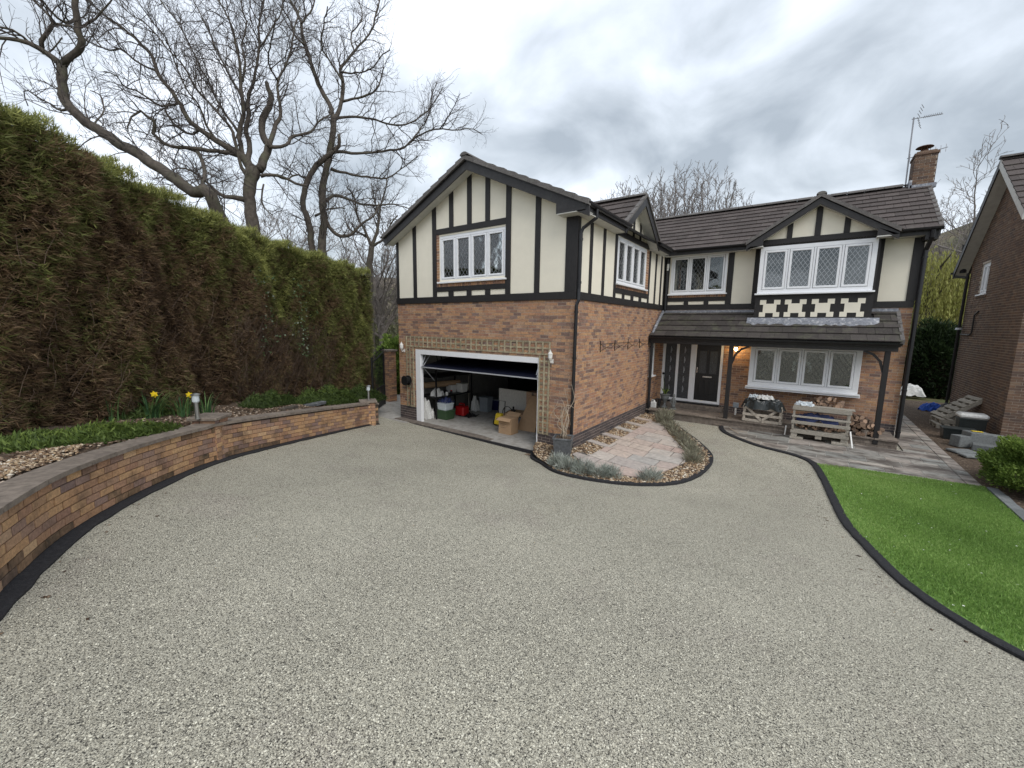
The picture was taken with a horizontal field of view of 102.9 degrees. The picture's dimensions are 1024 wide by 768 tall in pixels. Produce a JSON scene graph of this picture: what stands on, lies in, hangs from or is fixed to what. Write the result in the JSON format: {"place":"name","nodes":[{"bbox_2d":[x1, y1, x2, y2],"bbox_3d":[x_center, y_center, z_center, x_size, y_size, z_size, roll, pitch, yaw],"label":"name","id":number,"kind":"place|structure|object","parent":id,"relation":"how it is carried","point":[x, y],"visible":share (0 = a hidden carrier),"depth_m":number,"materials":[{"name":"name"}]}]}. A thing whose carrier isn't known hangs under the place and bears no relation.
{"place":"outdoors","nodes":[
{"label":"outdoors","id":0,"kind":"place"},
{"bbox_2d":[0,401,331,480],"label":"garden bed","id":1,"kind":"object","parent":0,"point":[83,450],"visible":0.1,"depth_m":6.11,"materials":[{"name":"soil"}]},
{"bbox_2d":[0,444,84,479],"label":"shingle","id":2,"kind":"object","parent":1,"relation":"on","point":[4,474],"visible":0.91,"depth_m":4.06,"materials":[{"name":"gravel"}]},
{"bbox_2d":[0,417,182,453],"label":"creeping juniper","id":3,"kind":"object","parent":1,"relation":"on","point":[91,433],"visible":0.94,"depth_m":4.86,"materials":[{"name":"green plant"}]},
{"bbox_2d":[93,393,128,420],"bbox_3d":[-6.035,0.346,6.085,0.607,0.437,0.912,7,10,35],"label":"daffodil","id":4,"kind":"object","parent":1,"relation":"on","point":[111,417],"visible":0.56,"depth_m":6.09,"materials":[{"name":"green plant"}]},
{"bbox_2d":[106,400,199,419],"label":"creeping juniper","id":5,"kind":"object","parent":1,"relation":"on","point":[140,413],"visible":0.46,"depth_m":6.64,"materials":[{"name":"green plant"}]},
{"bbox_2d":[134,390,178,418],"bbox_3d":[-5.942,0.318,6.594,0.853,0.491,0.957,-4,9,-29],"label":"daffodil","id":6,"kind":"object","parent":1,"relation":"on","point":[153,409],"visible":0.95,"depth_m":6.61,"materials":[{"name":"green plant"}]},
{"bbox_2d":[0,404,339,482],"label":"bark chippings","id":7,"kind":"object","parent":1,"relation":"on","point":[182,421],"visible":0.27,"depth_m":4.86,"materials":[{"name":"wood"}]},
{"bbox_2d":[160,392,200,416],"bbox_3d":[-5.786,0.353,7.057,0.853,0.419,0.675,1,8,3],"label":"daffodil","id":8,"kind":"object","parent":1,"relation":"on","point":[183,411],"visible":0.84,"depth_m":7.04,"materials":[{"name":"green plant"}]},
{"bbox_2d":[0,94,380,437],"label":"hedge","id":9,"kind":"object","parent":1,"relation":"on","point":[114,283],"visible":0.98,"depth_m":6.53,"materials":[{"name":"green plant"}]},
{"bbox_2d":[181,391,218,413],"bbox_3d":[-5.653,0.352,7.483,0.721,0.405,0.660,7,10,35],"label":"daffodil","id":10,"kind":"object","parent":1,"relation":"on","point":[206,409],"visible":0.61,"depth_m":7.50,"materials":[{"name":"green plant"}]},
{"bbox_2d":[236,388,298,408],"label":"creeping juniper","id":11,"kind":"object","parent":1,"relation":"on","point":[270,398],"visible":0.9,"depth_m":9.31,"materials":[{"name":"green plant"}]},
{"bbox_2d":[304,401,325,406],"bbox_3d":[-4.865,0.499,10.076,0.162,0.093,0.611,3,9,17],"label":"rock","id":12,"kind":"object","parent":1,"relation":"on","point":[317,403],"visible":0.82,"depth_m":10.04,"materials":[{"name":"stone"}]},
{"bbox_2d":[294,382,362,405],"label":"creeping juniper","id":13,"kind":"object","parent":1,"relation":"on","point":[330,395],"visible":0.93,"depth_m":10.80,"materials":[{"name":"green plant"}]},
{"bbox_2d":[337,383,387,401],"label":"creeping juniper","id":14,"kind":"object","parent":1,"relation":"on","point":[359,392],"visible":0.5,"depth_m":12.64,"materials":[{"name":"green plant"}]},
{"bbox_2d":[384,349,397,401],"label":"gate pier","id":15,"kind":"structure","parent":0,"point":[390,374],"depth_m":15.47,"materials":[{"name":"brick"}]},
{"bbox_2d":[371,347,385,408],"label":"iron gate","id":16,"kind":"structure","parent":15,"relation":"attached to","point":[380,366],"depth_m":14.24,"materials":[{"name":"black"}]},
{"bbox_2d":[378,393,408,422],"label":"path","id":17,"kind":"structure","parent":0,"point":[390,410],"depth_m":13.98,"materials":[{"name":"concrete"}]},
{"bbox_2d":[0,417,1023,767],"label":"driveway","id":18,"kind":"structure","parent":0,"point":[752,497],"depth_m":3.08,"materials":[{"name":"gravel"}]},
{"bbox_2d":[0,423,379,620],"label":"edging strip","id":19,"kind":"object","parent":18,"relation":"on","point":[17,588],"visible":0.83,"depth_m":3.72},
{"bbox_2d":[0,427,990,653],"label":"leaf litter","id":20,"kind":"object","parent":18,"relation":"on","point":[48,596],"visible":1,"depth_m":4.27,"materials":[{"name":"brown plant"}]},
{"bbox_2d":[530,419,713,485],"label":"kerb","id":21,"kind":"structure","parent":18,"relation":"on","point":[701,472],"depth_m":7.99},
{"bbox_2d":[572,417,685,477],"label":"island paving","id":22,"kind":"structure","parent":18,"relation":"on","point":[646,447],"depth_m":9.72,"materials":[{"name":"stone"}]},
{"bbox_2d":[719,425,1023,660],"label":"kerb","id":23,"kind":"structure","parent":18,"relation":"on","point":[887,567],"depth_m":4.60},
{"bbox_2d":[0,0,1023,277],"label":"sky","id":24,"kind":"structure","parent":0,"point":[798,98],"materials":[{"name":"grey"}]},
{"bbox_2d":[533,413,711,482],"bbox_3d":[3.272,1.469,10.621,3.628,0.182,6.767,7,10,35],"label":"gravel bed","id":25,"kind":"object","parent":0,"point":[543,453],"visible":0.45,"depth_m":9.45,"materials":[{"name":"gravel"}]},
{"bbox_2d":[546,451,570,466],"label":"lavender","id":26,"kind":"object","parent":25,"relation":"on","point":[553,457],"visible":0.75,"depth_m":8.52,"materials":[{"name":"grey plant"}]},
{"bbox_2d":[551,384,575,457],"bbox_3d":[1.114,0.797,9.061,0.550,1.629,0.515,3,9,18],"label":"planter","id":27,"kind":"object","parent":25,"relation":"on","point":[562,442],"visible":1,"depth_m":9.01,"materials":[{"name":"stone"}]},
{"bbox_2d":[553,454,583,471],"bbox_3d":[1.123,1.624,8.291,0.636,0.425,0.653,-7,11,-41],"label":"lavender","id":28,"kind":"object","parent":25,"relation":"on","point":[562,464],"visible":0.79,"depth_m":8.25,"materials":[{"name":"grey plant"}]},
{"bbox_2d":[569,457,595,477],"bbox_3d":[1.420,1.642,8.101,0.620,0.387,0.665,7,10,35],"label":"lavender","id":29,"kind":"object","parent":25,"relation":"on","point":[577,468],"visible":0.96,"depth_m":8.06,"materials":[{"name":"grey plant"}]},
{"bbox_2d":[586,460,612,478],"bbox_3d":[1.679,1.667,7.992,0.579,0.400,0.634,0,8,-7],"label":"lavender","id":30,"kind":"object","parent":25,"relation":"on","point":[602,473],"visible":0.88,"depth_m":7.92,"materials":[{"name":"grey plant"}]},
{"bbox_2d":[601,461,625,478],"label":"lavender","id":31,"kind":"object","parent":25,"relation":"on","point":[614,472],"visible":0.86,"depth_m":7.91,"materials":[{"name":"grey plant"}]},
{"bbox_2d":[635,465,663,481],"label":"lavender","id":32,"kind":"object","parent":25,"relation":"on","point":[649,473],"visible":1,"depth_m":7.92,"materials":[{"name":"grey plant"}]},
{"bbox_2d":[654,409,673,423],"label":"lavender","id":33,"kind":"object","parent":25,"relation":"on","point":[660,417],"visible":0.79,"depth_m":12.37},
{"bbox_2d":[670,430,691,442],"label":"lavender","id":34,"kind":"object","parent":25,"relation":"on","point":[677,435],"visible":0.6,"depth_m":10.77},
{"bbox_2d":[677,435,697,445],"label":"lavender","id":35,"kind":"object","parent":25,"relation":"on","point":[683,440],"visible":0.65,"depth_m":10.37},
{"bbox_2d":[677,440,703,449],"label":"lavender","id":36,"kind":"object","parent":25,"relation":"on","point":[690,445],"visible":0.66,"depth_m":9.93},
{"bbox_2d":[682,450,705,463],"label":"lavender","id":37,"kind":"object","parent":25,"relation":"on","point":[695,457],"visible":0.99,"depth_m":9.14,"materials":[{"name":"plant"}]},
{"bbox_2d":[681,446,707,457],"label":"lavender","id":38,"kind":"object","parent":25,"relation":"on","point":[697,450],"visible":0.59,"depth_m":9.48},
{"bbox_2d":[373,223,972,402],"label":"ground","id":39,"kind":"structure","parent":0,"point":[928,399],"depth_m":55.70,"materials":[{"name":"green plant"}]},
{"bbox_2d":[0,0,244,222],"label":"leaning tree","id":40,"kind":"object","parent":39,"relation":"on","point":[178,181],"visible":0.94,"depth_m":12.36,"materials":[{"name":"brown plant"}]},
{"bbox_2d":[0,398,378,591],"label":"garden wall","id":41,"kind":"structure","parent":39,"relation":"on","point":[43,508],"depth_m":4.64,"materials":[{"name":"brick"}]},
{"bbox_2d":[190,393,200,418],"bbox_3d":[-4.885,0.341,6.309,0.131,0.410,0.131,7,10,35],"label":"bollard light","id":42,"kind":"object","parent":41,"relation":"on","point":[195,398],"visible":1,"depth_m":6.29,"materials":[{"name":"metal"}]},
{"bbox_2d":[46,0,351,235],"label":"oak tree","id":43,"kind":"object","parent":39,"relation":"on","point":[251,176],"visible":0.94,"depth_m":15.77,"materials":[{"name":"brown plant"}]},
{"bbox_2d":[151,171,292,239],"bbox_3d":[-17.624,-6.520,26.804,7.265,11.782,9.304,-1,8,-12],"label":"bare tree","id":44,"kind":"object","parent":39,"relation":"on","point":[271,223],"visible":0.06,"depth_m":25.41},
{"bbox_2d":[226,181,368,261],"bbox_3d":[-15.602,-7.440,29.520,10.895,12.885,8.511,-6,11,-39],"label":"bare tree","id":45,"kind":"object","parent":39,"relation":"on","point":[305,238],"visible":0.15,"depth_m":29.29,"materials":[{"name":"plant"}]},
{"bbox_2d":[287,229,385,275],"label":"bare tree","id":46,"kind":"object","parent":39,"relation":"on","point":[354,262],"visible":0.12,"depth_m":26.62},
{"bbox_2d":[317,165,398,344],"bbox_3d":[-8.579,-7.156,27.381,7.528,13.097,8.895,-7,11,-43],"label":"bare tree","id":47,"kind":"object","parent":39,"relation":"on","point":[381,318],"visible":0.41,"depth_m":27.59,"materials":[{"name":"plant"}]},
{"bbox_2d":[246,0,494,258],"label":"oak tree","id":48,"kind":"object","parent":39,"relation":"on","point":[325,160],"visible":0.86,"depth_m":18.03,"materials":[{"name":"brown plant"}]},
{"bbox_2d":[335,161,406,366],"bbox_3d":[-8.274,-7.315,26.118,4.069,13.170,5.302,3,9,16],"label":"tree","id":49,"kind":"object","parent":39,"relation":"on","point":[369,261],"visible":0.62,"depth_m":24.91,"materials":[{"name":"brown plant"}]},
{"bbox_2d":[357,259,397,339],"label":"bare tree","id":50,"kind":"object","parent":39,"relation":"on","point":[384,294],"visible":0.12,"depth_m":35.06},
{"bbox_2d":[374,288,398,350],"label":"undergrowth","id":51,"kind":"object","parent":39,"relation":"on","point":[392,328],"visible":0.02,"depth_m":32.60,"materials":[{"name":"green plant"}]},
{"bbox_2d":[374,333,399,393],"bbox_3d":[-4.752,-0.949,18.197,3.661,3.304,2.918,7,10,35],"label":"evergreen shrub","id":52,"kind":"object","parent":39,"relation":"on","point":[390,343],"visible":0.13,"depth_m":17.64,"materials":[{"name":"green plant"}]},
{"bbox_2d":[600,172,687,217],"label":"bare tree","id":53,"kind":"object","parent":39,"relation":"on","point":[651,198],"visible":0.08,"depth_m":27.23,"materials":[{"name":"plant"}]},
{"bbox_2d":[380,144,944,453],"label":"house","id":54,"kind":"structure","parent":39,"relation":"on","point":[829,287],"depth_m":11.26,"materials":[{"name":"brick"}]},
{"bbox_2d":[406,347,414,406],"bbox_3d":[-3.119,-0.214,12.540,0.342,1.836,0.036,7,10,35],"label":"trellis","id":55,"kind":"object","parent":54,"relation":"attached to","point":[410,372],"visible":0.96,"depth_m":12.51,"materials":[{"name":"brown wood"}]},
{"bbox_2d":[401,375,411,404],"bbox_3d":[-3.227,0.197,12.543,0.339,0.920,0.165,7,10,35],"label":"hose reel","id":56,"kind":"object","parent":55,"relation":"attached to","point":[406,380],"visible":1,"depth_m":12.48,"materials":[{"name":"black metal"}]},
{"bbox_2d":[424,398,432,419],"bbox_3d":[-2.752,0.761,12.954,0.483,0.660,0.358,7,10,35],"label":"sack","id":57,"kind":"object","parent":54,"relation":"on","point":[427,411],"visible":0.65,"depth_m":12.85,"materials":[{"name":"plastic"}]},
{"bbox_2d":[437,409,455,419],"bbox_3d":[-2.102,0.954,12.953,0.454,0.292,0.424,7,10,35],"label":"storage crate","id":58,"kind":"object","parent":54,"relation":"on","point":[445,415],"visible":0.76,"depth_m":12.80,"materials":[{"name":"green plastic"}]},
{"bbox_2d":[437,402,453,410],"bbox_3d":[-2.115,0.699,12.928,0.414,0.219,0.384,7,10,35],"label":"storage box","id":59,"kind":"object","parent":58,"relation":"on","point":[445,406],"visible":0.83,"depth_m":12.79,"materials":[{"name":"white plastic"}]},
{"bbox_2d":[423,369,471,418],"bbox_3d":[-2.202,0.205,13.623,0.830,1.580,1.720,7,10,35],"label":"shelf rack","id":60,"kind":"object","parent":54,"relation":"on","point":[435,375],"visible":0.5,"depth_m":13.36,"materials":[{"name":"black metal"}]},
{"bbox_2d":[423,380,460,387],"bbox_3d":[-2.345,-0.004,13.588,1.354,0.197,0.198,-6,10,-37],"label":"cardboard roll","id":61,"kind":"object","parent":60,"relation":"on","point":[439,384],"visible":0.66,"depth_m":13.49,"materials":[{"name":"cardboard"}]},
{"bbox_2d":[456,382,468,391],"bbox_3d":[-1.708,0.116,13.911,0.324,0.296,0.324,7,10,35],"label":"white box","id":62,"kind":"object","parent":60,"relation":"on","point":[462,387],"visible":1,"depth_m":13.80,"materials":[{"name":"paint"}]},
{"bbox_2d":[455,403,468,415],"bbox_3d":[-1.640,0.833,13.437,0.396,0.407,0.335,7,10,35],"label":"fuel can","id":63,"kind":"object","parent":54,"relation":"on","point":[462,410],"visible":0.98,"depth_m":13.32,"materials":[{"name":"red plastic"}]},
{"bbox_2d":[437,226,505,283],"bbox_3d":[-1.050,-3.320,10.683,2.390,1.270,0.250,7,10,35],"label":"window","id":64,"kind":"structure","parent":54,"relation":"in","point":[481,253],"depth_m":10.61,"materials":[{"name":"plastic"}]},
{"bbox_2d":[471,396,479,411],"bbox_3d":[-1.280,0.652,14.081,0.264,0.552,0.269,7,10,35],"label":"plastic bag","id":65,"kind":"object","parent":54,"relation":"on","point":[474,405],"visible":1,"depth_m":14.02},
{"bbox_2d":[406,336,550,354],"bbox_3d":[-1.170,-1.068,11.001,5.118,0.322,0.036,7,10,35],"label":"trellis","id":66,"kind":"object","parent":54,"relation":"attached to","point":[481,344],"visible":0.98,"depth_m":10.72,"materials":[{"name":"brown wood"}]},
{"bbox_2d":[421,355,537,380],"bbox_3d":[-0.434,-0.397,11.913,4.120,0.862,2.138,7,10,35],"label":"garage door","id":67,"kind":"structure","parent":54,"relation":"in","point":[471,365],"depth_m":11.42,"materials":[{"name":"grey"}]},
{"bbox_2d":[479,395,492,411],"bbox_3d":[-0.903,0.691,14.122,0.394,0.512,0.324,7,10,35],"label":"waste bin","id":68,"kind":"object","parent":54,"relation":"on","point":[485,403],"visible":1,"depth_m":14.01,"materials":[{"name":"grey plastic"}]},
{"bbox_2d":[493,400,511,424],"bbox_3d":[-0.288,0.880,12.045,0.536,0.742,0.337,7,10,35],"label":"pressure washer","id":69,"kind":"object","parent":54,"relation":"on","point":[495,421],"visible":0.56,"depth_m":12.03,"materials":[{"name":"yellow plastic"}]},
{"bbox_2d":[496,411,520,434],"bbox_3d":[-0.135,1.086,11.365,0.580,0.540,0.576,7,10,35],"label":"cardboard box","id":70,"kind":"object","parent":54,"relation":"on","point":[508,423],"visible":1,"depth_m":11.21,"materials":[{"name":"brown cardboard"}]},
{"bbox_2d":[499,388,526,412],"bbox_3d":[0.100,0.643,13.046,1.270,0.918,0.060,7,10,35],"label":"board","id":71,"kind":"object","parent":54,"relation":"on","point":[516,399],"visible":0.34,"depth_m":13.07,"materials":[{"name":"white paint"}]},
{"bbox_2d":[518,395,536,432],"bbox_3d":[0.494,0.857,11.647,0.702,1.030,0.375,6,10,31],"label":"cardboard box","id":72,"kind":"object","parent":54,"relation":"on","point":[528,421],"visible":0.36,"depth_m":11.59,"materials":[{"name":"cardboard"}]},
{"bbox_2d":[526,390,536,405],"bbox_3d":[0.701,0.741,12.124,0.470,1.030,0.338,7,10,35],"label":"cardboard box","id":73,"kind":"object","parent":54,"relation":"on","point":[529,394],"visible":0.25,"depth_m":12.03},
{"bbox_2d":[537,355,549,434],"bbox_3d":[0.759,0.276,9.773,0.304,1.906,0.036,7,10,35],"label":"trellis","id":74,"kind":"object","parent":54,"relation":"attached to","point":[543,395],"visible":0.97,"depth_m":9.77,"materials":[{"name":"brown wood"}]},
{"bbox_2d":[600,338,649,351],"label":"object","id":75,"kind":"object","parent":54,"relation":"attached to","point":[625,345],"depth_m":11.58,"materials":[{"name":"brown metal"}]},
{"bbox_2d":[616,236,647,290],"bbox_3d":[3.448,-3.363,11.613,0.150,1.245,2.450,7,10,35],"label":"window","id":76,"kind":"structure","parent":54,"relation":"in","point":[631,258],"depth_m":11.54,"materials":[{"name":"plastic"}]},
{"bbox_2d":[660,372,670,407],"bbox_3d":[5.257,0.197,13.977,0.360,1.218,0.360,7,10,35],"label":"garden urn","id":77,"kind":"object","parent":54,"relation":"on","point":[664,395],"visible":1,"depth_m":13.95,"materials":[{"name":"grey stone"}]},
{"bbox_2d":[667,253,728,295],"bbox_3d":[6.339,-3.661,13.780,1.838,1.315,0.710,7,10,35],"label":"window","id":78,"kind":"structure","parent":54,"relation":"in","point":[699,274],"depth_m":13.78,"materials":[{"name":"plastic"}]},
{"bbox_2d":[693,345,720,401],"bbox_3d":[6.577,-0.379,13.750,0.732,1.915,0.106,7,10,35],"label":"front door","id":79,"kind":"structure","parent":54,"relation":"in","point":[708,356],"depth_m":13.75,"materials":[{"name":"wood"}]},
{"bbox_2d":[745,347,862,396],"bbox_3d":[8.584,-0.483,12.093,2.740,1.340,0.710,7,10,35],"label":"window","id":80,"kind":"structure","parent":54,"relation":"in","point":[836,372],"depth_m":12.05,"materials":[{"name":"plastic"}]},
{"bbox_2d":[754,238,878,294],"bbox_3d":[8.534,-3.239,11.548,2.711,1.380,0.710,7,10,35],"label":"window","id":81,"kind":"structure","parent":54,"relation":"in","point":[845,266],"depth_m":11.47,"materials":[{"name":"plastic"}]},
{"bbox_2d":[904,105,942,186],"bbox_3d":[11.908,-6.884,11.823,0.643,2.260,0.373,7,10,35],"label":"tv aerial","id":82,"kind":"object","parent":54,"relation":"attached to","point":[911,139],"visible":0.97,"depth_m":11.93,"materials":[{"name":"grey"}]},
{"bbox_2d":[649,159,753,217],"bbox_3d":[12.286,-8.279,28.808,8.683,14.471,8.686,2,8,6],"label":"bare tree","id":83,"kind":"object","parent":39,"relation":"on","point":[701,193],"visible":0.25,"depth_m":27.09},
{"bbox_2d":[742,403,782,425],"bbox_3d":[7.395,0.861,12.033,1.000,0.520,0.513,7,10,35],"label":"log crate","id":84,"kind":"object","parent":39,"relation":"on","point":[760,417],"visible":0.84,"depth_m":11.96,"materials":[{"name":"brown wood"}]},
{"bbox_2d":[741,397,785,412],"bbox_3d":[7.387,0.548,11.970,1.143,0.366,0.627,7,10,35],"label":"plastic sheet","id":85,"kind":"object","parent":84,"relation":"on","point":[775,405],"visible":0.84,"depth_m":11.79,"materials":[{"name":"plastic"}]},
{"bbox_2d":[900,383,925,396],"bbox_3d":[18.618,0.249,19.046,1.099,0.572,0.672,7,10,35],"label":"white sack","id":86,"kind":"object","parent":39,"relation":"on","point":[916,390],"visible":0.56,"depth_m":18.84,"materials":[{"name":"plastic"}]},
{"bbox_2d":[901,315,961,399],"bbox_3d":[20.242,-1.116,19.652,3.850,4.331,2.628,7,10,35],"label":"conifer","id":87,"kind":"object","parent":39,"relation":"on","point":[932,354],"visible":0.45,"depth_m":19.16,"materials":[{"name":"green plant"}]},
{"bbox_2d":[909,242,970,335],"bbox_3d":[29.447,-5.020,29.262,6.726,9.530,6.599,7,10,35],"label":"willow","id":88,"kind":"object","parent":39,"relation":"on","point":[942,285],"visible":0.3,"depth_m":27.43,"materials":[{"name":"green plant"}]},
{"bbox_2d":[931,279,965,324],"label":"willow","id":89,"kind":"object","parent":39,"relation":"on","point":[951,307],"visible":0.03,"depth_m":29.91,"materials":[{"name":"green plant"}]},
{"bbox_2d":[932,175,975,257],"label":"bare tree","id":90,"kind":"object","parent":39,"relation":"on","point":[953,226],"visible":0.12,"depth_m":37.66,"materials":[{"name":"plant"}]},
{"bbox_2d":[924,115,1010,319],"bbox_3d":[39.385,-10.788,33.867,12.751,18.774,10.790,7,10,36],"label":"bare tree","id":91,"kind":"object","parent":39,"relation":"on","point":[969,223],"visible":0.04,"depth_m":33.02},
{"bbox_2d":[945,152,1023,438],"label":"neighbouring house","id":92,"kind":"structure","parent":39,"relation":"on","point":[989,367],"depth_m":12.28,"materials":[{"name":"brick"}]},
{"bbox_2d":[975,262,990,295],"bbox_3d":[15.513,-3.436,13.364,0.150,1.045,0.930,7,10,35],"label":"window","id":93,"kind":"structure","parent":92,"relation":"in","point":[986,271],"depth_m":13.40,"materials":[{"name":"plastic"}]},
{"bbox_2d":[724,410,981,488],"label":"patio","id":94,"kind":"structure","parent":0,"point":[922,454],"depth_m":9.87,"materials":[{"name":"stone"}]},
{"bbox_2d":[789,403,855,446],"bbox_3d":[8.243,1.065,10.878,1.310,0.925,0.420,7,10,35],"label":"pallet crate","id":95,"kind":"object","parent":94,"relation":"on","point":[843,437],"visible":0.98,"depth_m":10.76,"materials":[{"name":"brown wood"}]},
{"bbox_2d":[796,413,838,424],"bbox_3d":[8.168,0.899,10.910,0.923,0.249,0.291,7,10,35],"label":"plastic sheet","id":96,"kind":"object","parent":95,"relation":"in","point":[817,415],"visible":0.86,"depth_m":10.85,"materials":[{"name":"plastic"}]},
{"bbox_2d":[817,463,1023,650],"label":"lawn","id":97,"kind":"structure","parent":0,"point":[953,609],"depth_m":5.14,"materials":[{"name":"green plant"}]},
{"bbox_2d":[898,399,1023,517],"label":"side soil","id":98,"kind":"structure","parent":0,"point":[916,416],"depth_m":10.65,"materials":[{"name":"soil"}]},
{"bbox_2d":[918,402,940,411],"bbox_3d":[15.878,0.844,15.398,0.792,0.324,0.672,7,10,35],"label":"blue tarpaulin","id":99,"kind":"object","parent":98,"relation":"on","point":[932,406],"visible":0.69,"depth_m":15.31,"materials":[{"name":"plastic"}]},
{"bbox_2d":[929,419,954,427],"bbox_3d":[13.793,1.307,12.646,1.070,0.125,0.800,6,10,33],"label":"pallet","id":100,"kind":"object","parent":98,"relation":"on","point":[936,424],"visible":0.3,"depth_m":12.70,"materials":[{"name":"grey wood"}]},
{"bbox_2d":[930,415,955,423],"bbox_3d":[13.994,1.141,12.775,1.074,0.162,0.800,5,9,29],"label":"pallet","id":101,"kind":"object","parent":100,"relation":"on","point":[951,420],"visible":0.37,"depth_m":12.74,"materials":[{"name":"grey wood"}]},
{"bbox_2d":[930,395,982,419],"bbox_3d":[14.164,0.741,12.989,0.920,0.757,0.800,5,9,26],"label":"pallet","id":102,"kind":"object","parent":101,"relation":"on","point":[965,403],"visible":0.94,"depth_m":12.88,"materials":[{"name":"grey wood"}]},
{"bbox_2d":[940,425,976,438],"bbox_3d":[12.381,1.378,11.328,0.674,0.322,0.374,7,10,35],"label":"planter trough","id":103,"kind":"object","parent":98,"relation":"on","point":[946,432],"visible":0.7,"depth_m":11.32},
{"bbox_2d":[949,434,971,447],"bbox_3d":[11.689,1.483,10.639,0.312,0.305,0.262,1,8,1],"label":"stone block","id":104,"kind":"object","parent":98,"relation":"on","point":[959,440],"depth_m":10.53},
{"bbox_2d":[946,448,976,453],"bbox_3d":[11.162,1.664,10.109,0.505,0.056,0.303,2,8,7],"label":"loose slab","id":105,"kind":"object","parent":98,"relation":"on","point":[955,450],"depth_m":10.07,"materials":[{"name":"grey stone"}]},
{"bbox_2d":[955,411,989,431],"bbox_3d":[13.177,1.162,11.715,0.610,0.660,0.410,7,10,35],"label":"storage box","id":106,"kind":"object","parent":98,"relation":"on","point":[978,421],"visible":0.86,"depth_m":11.57,"materials":[{"name":"plastic"}]},
{"bbox_2d":[971,442,995,450],"bbox_3d":[11.873,1.606,10.268,0.304,0.162,0.407,-7,11,-42],"label":"stone block","id":107,"kind":"object","parent":98,"relation":"on","point":[975,446],"depth_m":10.23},
{"bbox_2d":[961,430,993,446],"bbox_3d":[12.107,1.443,10.638,0.475,0.405,0.360,4,9,19],"label":"stone block","id":108,"kind":"object","parent":107,"relation":"on","point":[982,438],"depth_m":10.48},
{"bbox_2d":[974,434,1023,493],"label":"round shrub","id":109,"kind":"object","parent":98,"relation":"on","point":[1003,461],"visible":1,"depth_m":7.69,"materials":[{"name":"green plant"}]},
{"bbox_2d":[987,487,1023,522],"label":"stone border","id":110,"kind":"object","parent":98,"relation":"on","point":[1008,501],"visible":0.66,"depth_m":7.11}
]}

